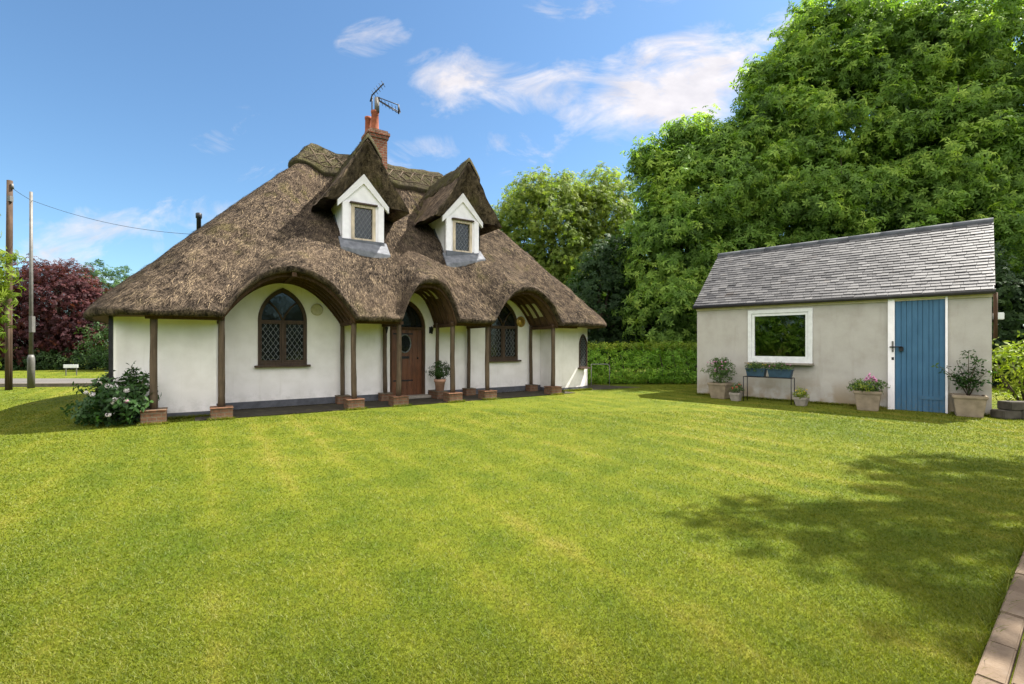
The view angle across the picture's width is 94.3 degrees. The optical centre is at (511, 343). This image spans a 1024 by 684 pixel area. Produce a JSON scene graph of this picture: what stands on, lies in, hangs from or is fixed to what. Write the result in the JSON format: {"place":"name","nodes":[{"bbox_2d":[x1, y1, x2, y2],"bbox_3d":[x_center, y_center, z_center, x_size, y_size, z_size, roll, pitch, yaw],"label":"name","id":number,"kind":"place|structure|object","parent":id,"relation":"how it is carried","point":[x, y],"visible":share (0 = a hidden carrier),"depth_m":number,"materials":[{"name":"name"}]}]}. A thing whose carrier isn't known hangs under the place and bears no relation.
{"place":"outdoors","nodes":[
{"label":"outdoors","id":0,"kind":"place"},
{"bbox_2d":[0,378,104,382],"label":"road","id":1,"kind":"structure","parent":0,"point":[54,380],"depth_m":17.52,"materials":[{"name":"grey asphalt"}]},
{"bbox_2d":[0,345,1023,683],"bbox_3d":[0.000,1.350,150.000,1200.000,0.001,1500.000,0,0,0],"label":"lawn","id":2,"kind":"structure","parent":0,"point":[644,397],"depth_m":3.61,"materials":[{"name":"green plant"}]},
{"bbox_2d":[5,180,13,389],"bbox_3d":[-14.742,-1.625,13.940,0.243,6.350,0.164,0,0,15],"label":"telegraph pole","id":3,"kind":"object","parent":2,"relation":"on","point":[9,331],"visible":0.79,"depth_m":13.89,"materials":[{"name":"brown wood"}]},
{"bbox_2d":[14,189,183,233],"bbox_3d":[-11.192,-3.800,13.524,7.285,1.611,0.567,0,0,11],"label":"overhead wire","id":4,"kind":"object","parent":3,"relation":"hanging from","point":[97,220],"visible":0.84,"depth_m":14.01,"materials":[{"name":"black metal"}]},
{"bbox_2d":[0,214,26,367],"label":"golden conifer","id":5,"kind":"object","parent":2,"relation":"on","point":[5,291],"visible":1,"depth_m":10.36,"materials":[{"name":"green plant"}]},
{"bbox_2d":[27,191,34,387],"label":"lamp column","id":6,"kind":"structure","parent":2,"relation":"on","point":[31,370],"depth_m":14.48,"materials":[{"name":"metal"}]},
{"bbox_2d":[0,383,101,386],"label":"kerb","id":7,"kind":"structure","parent":2,"relation":"on","point":[44,384],"depth_m":14.95,"materials":[{"name":"concrete"}]},
{"bbox_2d":[0,346,108,369],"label":"dark hedge","id":8,"kind":"object","parent":2,"relation":"on","point":[48,362],"visible":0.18,"depth_m":24.68,"materials":[{"name":"green plant"}]},
{"bbox_2d":[0,253,111,368],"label":"copper beech","id":9,"kind":"object","parent":2,"relation":"on","point":[55,328],"visible":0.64,"depth_m":25.08,"materials":[{"name":"purple plant"}]},
{"bbox_2d":[63,364,77,375],"bbox_3d":[-18.905,1.117,20.365,0.500,0.485,0.062,0,0,-20],"label":"street sign","id":10,"kind":"object","parent":2,"relation":"on","point":[65,366],"visible":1,"depth_m":20.33,"materials":[{"name":"metal"}]},
{"bbox_2d":[74,322,108,368],"bbox_3d":[-19.107,-0.254,24.644,6.431,3.429,3.002,0,0,0],"label":"roadside shrub","id":11,"kind":"object","parent":2,"relation":"on","point":[96,346],"visible":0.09,"depth_m":23.91,"materials":[{"name":"green plant"}]},
{"bbox_2d":[60,258,133,348],"bbox_3d":[-25.418,-1.984,29.978,7.172,6.934,4.208,0,0,0],"label":"background tree","id":12,"kind":"object","parent":2,"relation":"on","point":[94,273],"visible":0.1,"depth_m":29.75,"materials":[{"name":"green plant"}]},
{"bbox_2d":[60,363,161,426],"bbox_3d":[-6.701,0.861,8.003,1.408,1.161,1.094,0,0,0],"label":"hydrangea bush","id":13,"kind":"object","parent":2,"relation":"on","point":[129,398],"visible":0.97,"depth_m":7.84,"materials":[{"name":"green plant"}]},
{"bbox_2d":[83,109,606,424],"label":"thatched cottage","id":14,"kind":"structure","parent":2,"relation":"on","point":[313,277],"depth_m":10.68,"materials":[{"name":"plant"}]},
{"bbox_2d":[254,288,310,367],"bbox_3d":[-4.884,-0.354,10.136,1.080,1.692,0.185,0,0,-33],"label":"window","id":15,"kind":"structure","parent":14,"relation":"in","point":[282,318],"depth_m":10.15,"materials":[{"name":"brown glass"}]},
{"bbox_2d":[370,81,400,113],"bbox_3d":[-3.591,-6.587,13.380,0.863,1.474,0.344,0,0,0],"label":"television aerial","id":16,"kind":"object","parent":14,"relation":"attached to","point":[376,103],"visible":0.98,"depth_m":13.37,"materials":[{"name":"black metal"}]},
{"bbox_2d":[392,330,421,394],"bbox_3d":[-2.596,0.450,11.740,0.776,1.660,0.093,0,0,-33],"label":"front door","id":17,"kind":"structure","parent":14,"relation":"in","point":[411,339],"depth_m":11.78,"materials":[{"name":"brown wood"}]},
{"bbox_2d":[425,360,449,390],"bbox_3d":[-1.780,0.774,11.711,0.599,0.762,0.589,0,0,37],"label":"potted topiary","id":18,"kind":"object","parent":14,"relation":"on","point":[440,381],"visible":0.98,"depth_m":11.61,"materials":[{"name":"green plant"}]},
{"bbox_2d":[489,303,521,361],"bbox_3d":[-0.231,-0.354,13.159,1.080,1.692,0.185,0,0,-33],"label":"window","id":19,"kind":"structure","parent":14,"relation":"in","point":[503,334],"depth_m":13.21,"materials":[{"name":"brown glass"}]},
{"bbox_2d":[578,334,590,368],"bbox_3d":[2.120,0.220,14.006,0.460,1.020,0.140,0,0,-42],"label":"window","id":20,"kind":"structure","parent":14,"relation":"in","point":[583,341],"depth_m":14.02,"materials":[{"name":"black glass"}]},
{"bbox_2d":[491,164,614,311],"bbox_3d":[2.149,-4.511,28.348,9.453,11.969,6.222,0,0,0],"label":"maple tree","id":21,"kind":"object","parent":2,"relation":"on","point":[527,213],"visible":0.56,"depth_m":26.87,"materials":[{"name":"green plant"}]},
{"bbox_2d":[554,161,648,307],"bbox_3d":[5.844,-4.877,29.551,6.863,12.722,5.712,0,0,0],"label":"maple tree","id":22,"kind":"object","parent":2,"relation":"on","point":[604,196],"visible":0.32,"depth_m":28.09,"materials":[{"name":"green plant"}]},
{"bbox_2d":[565,232,684,372],"bbox_3d":[5.142,-1.788,21.768,7.642,6.556,3.913,0,0,0],"label":"evergreen tree","id":23,"kind":"object","parent":2,"relation":"on","point":[590,295],"visible":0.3,"depth_m":20.82,"materials":[{"name":"green plant"}]},
{"bbox_2d":[587,340,696,384],"bbox_3d":[5.061,0.604,16.378,7.918,1.674,1.592,0,0,0],"label":"hedge","id":24,"kind":"object","parent":2,"relation":"on","point":[651,371],"visible":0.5,"depth_m":16.09,"materials":[{"name":"green plant"}]},
{"bbox_2d":[611,100,813,374],"bbox_3d":[8.171,-4.354,20.437,7.899,11.667,6.444,0,0,0],"label":"chestnut tree","id":25,"kind":"object","parent":2,"relation":"on","point":[675,170],"visible":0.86,"depth_m":19.18,"materials":[{"name":"green plant"}]},
{"bbox_2d":[700,357,736,398],"bbox_3d":[5.177,0.811,11.859,0.740,1.078,0.818,0,0,-40],"label":"potted shrub","id":26,"kind":"object","parent":2,"relation":"on","point":[720,389],"visible":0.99,"depth_m":11.72,"materials":[{"name":"green plant"}]},
{"bbox_2d":[729,383,744,400],"bbox_3d":[5.333,1.120,11.273,0.403,0.460,0.370,0,0,-44],"label":"flower pot","id":27,"kind":"object","parent":2,"relation":"on","point":[736,396],"visible":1,"depth_m":11.23,"materials":[{"name":"grey stone"}]},
{"bbox_2d":[743,376,794,404],"bbox_3d":[5.905,1.054,10.942,1.016,0.593,0.278,0,0,45],"label":"plant stand","id":28,"kind":"object","parent":2,"relation":"on","point":[768,377],"visible":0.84,"depth_m":10.88,"materials":[{"name":"black metal"}]},
{"bbox_2d":[745,360,767,376],"bbox_3d":[5.737,0.565,11.126,0.528,0.378,0.378,0,0,22],"label":"flower trough","id":29,"kind":"object","parent":28,"relation":"on","point":[758,370],"visible":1,"depth_m":11.06,"materials":[{"name":"blue metal"}]},
{"bbox_2d":[764,361,793,377],"bbox_3d":[6.073,0.558,10.802,0.606,0.392,0.382,0,0,45],"label":"flower trough","id":30,"kind":"object","parent":28,"relation":"on","point":[784,371],"visible":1,"depth_m":10.70,"materials":[{"name":"blue metal"}]},
{"bbox_2d":[792,386,809,405],"bbox_3d":[6.303,1.136,10.390,0.347,0.428,0.353,0,0,-42],"label":"flower pot","id":31,"kind":"object","parent":2,"relation":"on","point":[800,399],"visible":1,"depth_m":10.32,"materials":[{"name":"white ceramic"}]},
{"bbox_2d":[717,0,973,247],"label":"chestnut tree","id":32,"kind":"object","parent":2,"relation":"on","point":[807,86],"visible":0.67,"depth_m":18.78,"materials":[{"name":"green plant"}]},
{"bbox_2d":[693,217,1003,414],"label":"garden shed","id":33,"kind":"structure","parent":2,"relation":"on","point":[901,312],"depth_m":10.46,"materials":[{"name":"paint"}]},
{"bbox_2d":[744,308,813,365],"bbox_3d":[6.341,-0.171,11.306,1.460,1.318,0.250,0,0,45],"label":"window","id":34,"kind":"structure","parent":33,"relation":"in","point":[808,312],"depth_m":11.25,"materials":[{"name":"white wood"}]},
{"bbox_2d":[889,299,944,412],"bbox_3d":[8.144,0.220,9.562,0.847,2.260,0.120,0,0,45],"label":"plank door","id":35,"kind":"structure","parent":33,"relation":"in","point":[919,324],"depth_m":9.53,"materials":[{"name":"blue paint"}]},
{"bbox_2d":[847,373,889,410],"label":"potted flowers","id":36,"kind":"object","parent":2,"relation":"on","point":[867,394],"visible":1,"depth_m":9.59,"materials":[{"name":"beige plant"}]},
{"bbox_2d":[850,0,1023,274],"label":"chestnut tree","id":37,"kind":"object","parent":2,"relation":"on","point":[985,150],"visible":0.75,"depth_m":17.90,"materials":[{"name":"green plant"}]},
{"bbox_2d":[931,349,996,417],"bbox_3d":[8.499,0.726,8.944,0.927,1.248,0.489,0,0,39],"label":"potted sapling","id":38,"kind":"object","parent":2,"relation":"on","point":[968,404],"visible":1,"depth_m":8.82,"materials":[{"name":"stone"}]},
{"bbox_2d":[990,400,1023,418],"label":"wall","id":39,"kind":"structure","parent":2,"relation":"on","point":[1010,410],"depth_m":8.51,"materials":[{"name":"grey stone"}]},
{"bbox_2d":[992,242,1023,384],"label":"evergreen tree","id":40,"kind":"object","parent":2,"relation":"on","point":[1009,285],"visible":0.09,"depth_m":14.65,"materials":[{"name":"green plant"}]},
{"bbox_2d":[992,330,1023,400],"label":"golden shrub","id":41,"kind":"object","parent":2,"relation":"on","point":[1005,354],"visible":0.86,"depth_m":9.31,"materials":[{"name":"green plant"}]},
{"bbox_2d":[0,0,1023,325],"label":"sky","id":42,"kind":"structure","parent":0,"point":[149,115],"materials":[{"name":"blue"}]},
{"bbox_2d":[587,384,637,389],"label":"path","id":43,"kind":"structure","parent":0,"point":[595,387],"depth_m":14.68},
{"bbox_2d":[591,364,609,385],"bbox_3d":[2.855,0.994,15.344,0.634,0.712,0.024,0,0,-8],"label":"handrail","id":44,"kind":"object","parent":43,"relation":"on","point":[591,373],"visible":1,"depth_m":15.32,"materials":[{"name":"metal"}]},
{"bbox_2d":[972,552,1023,683],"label":"paved path","id":45,"kind":"structure","parent":0,"point":[1001,660],"depth_m":2.09,"materials":[{"name":"stone"}]}
]}

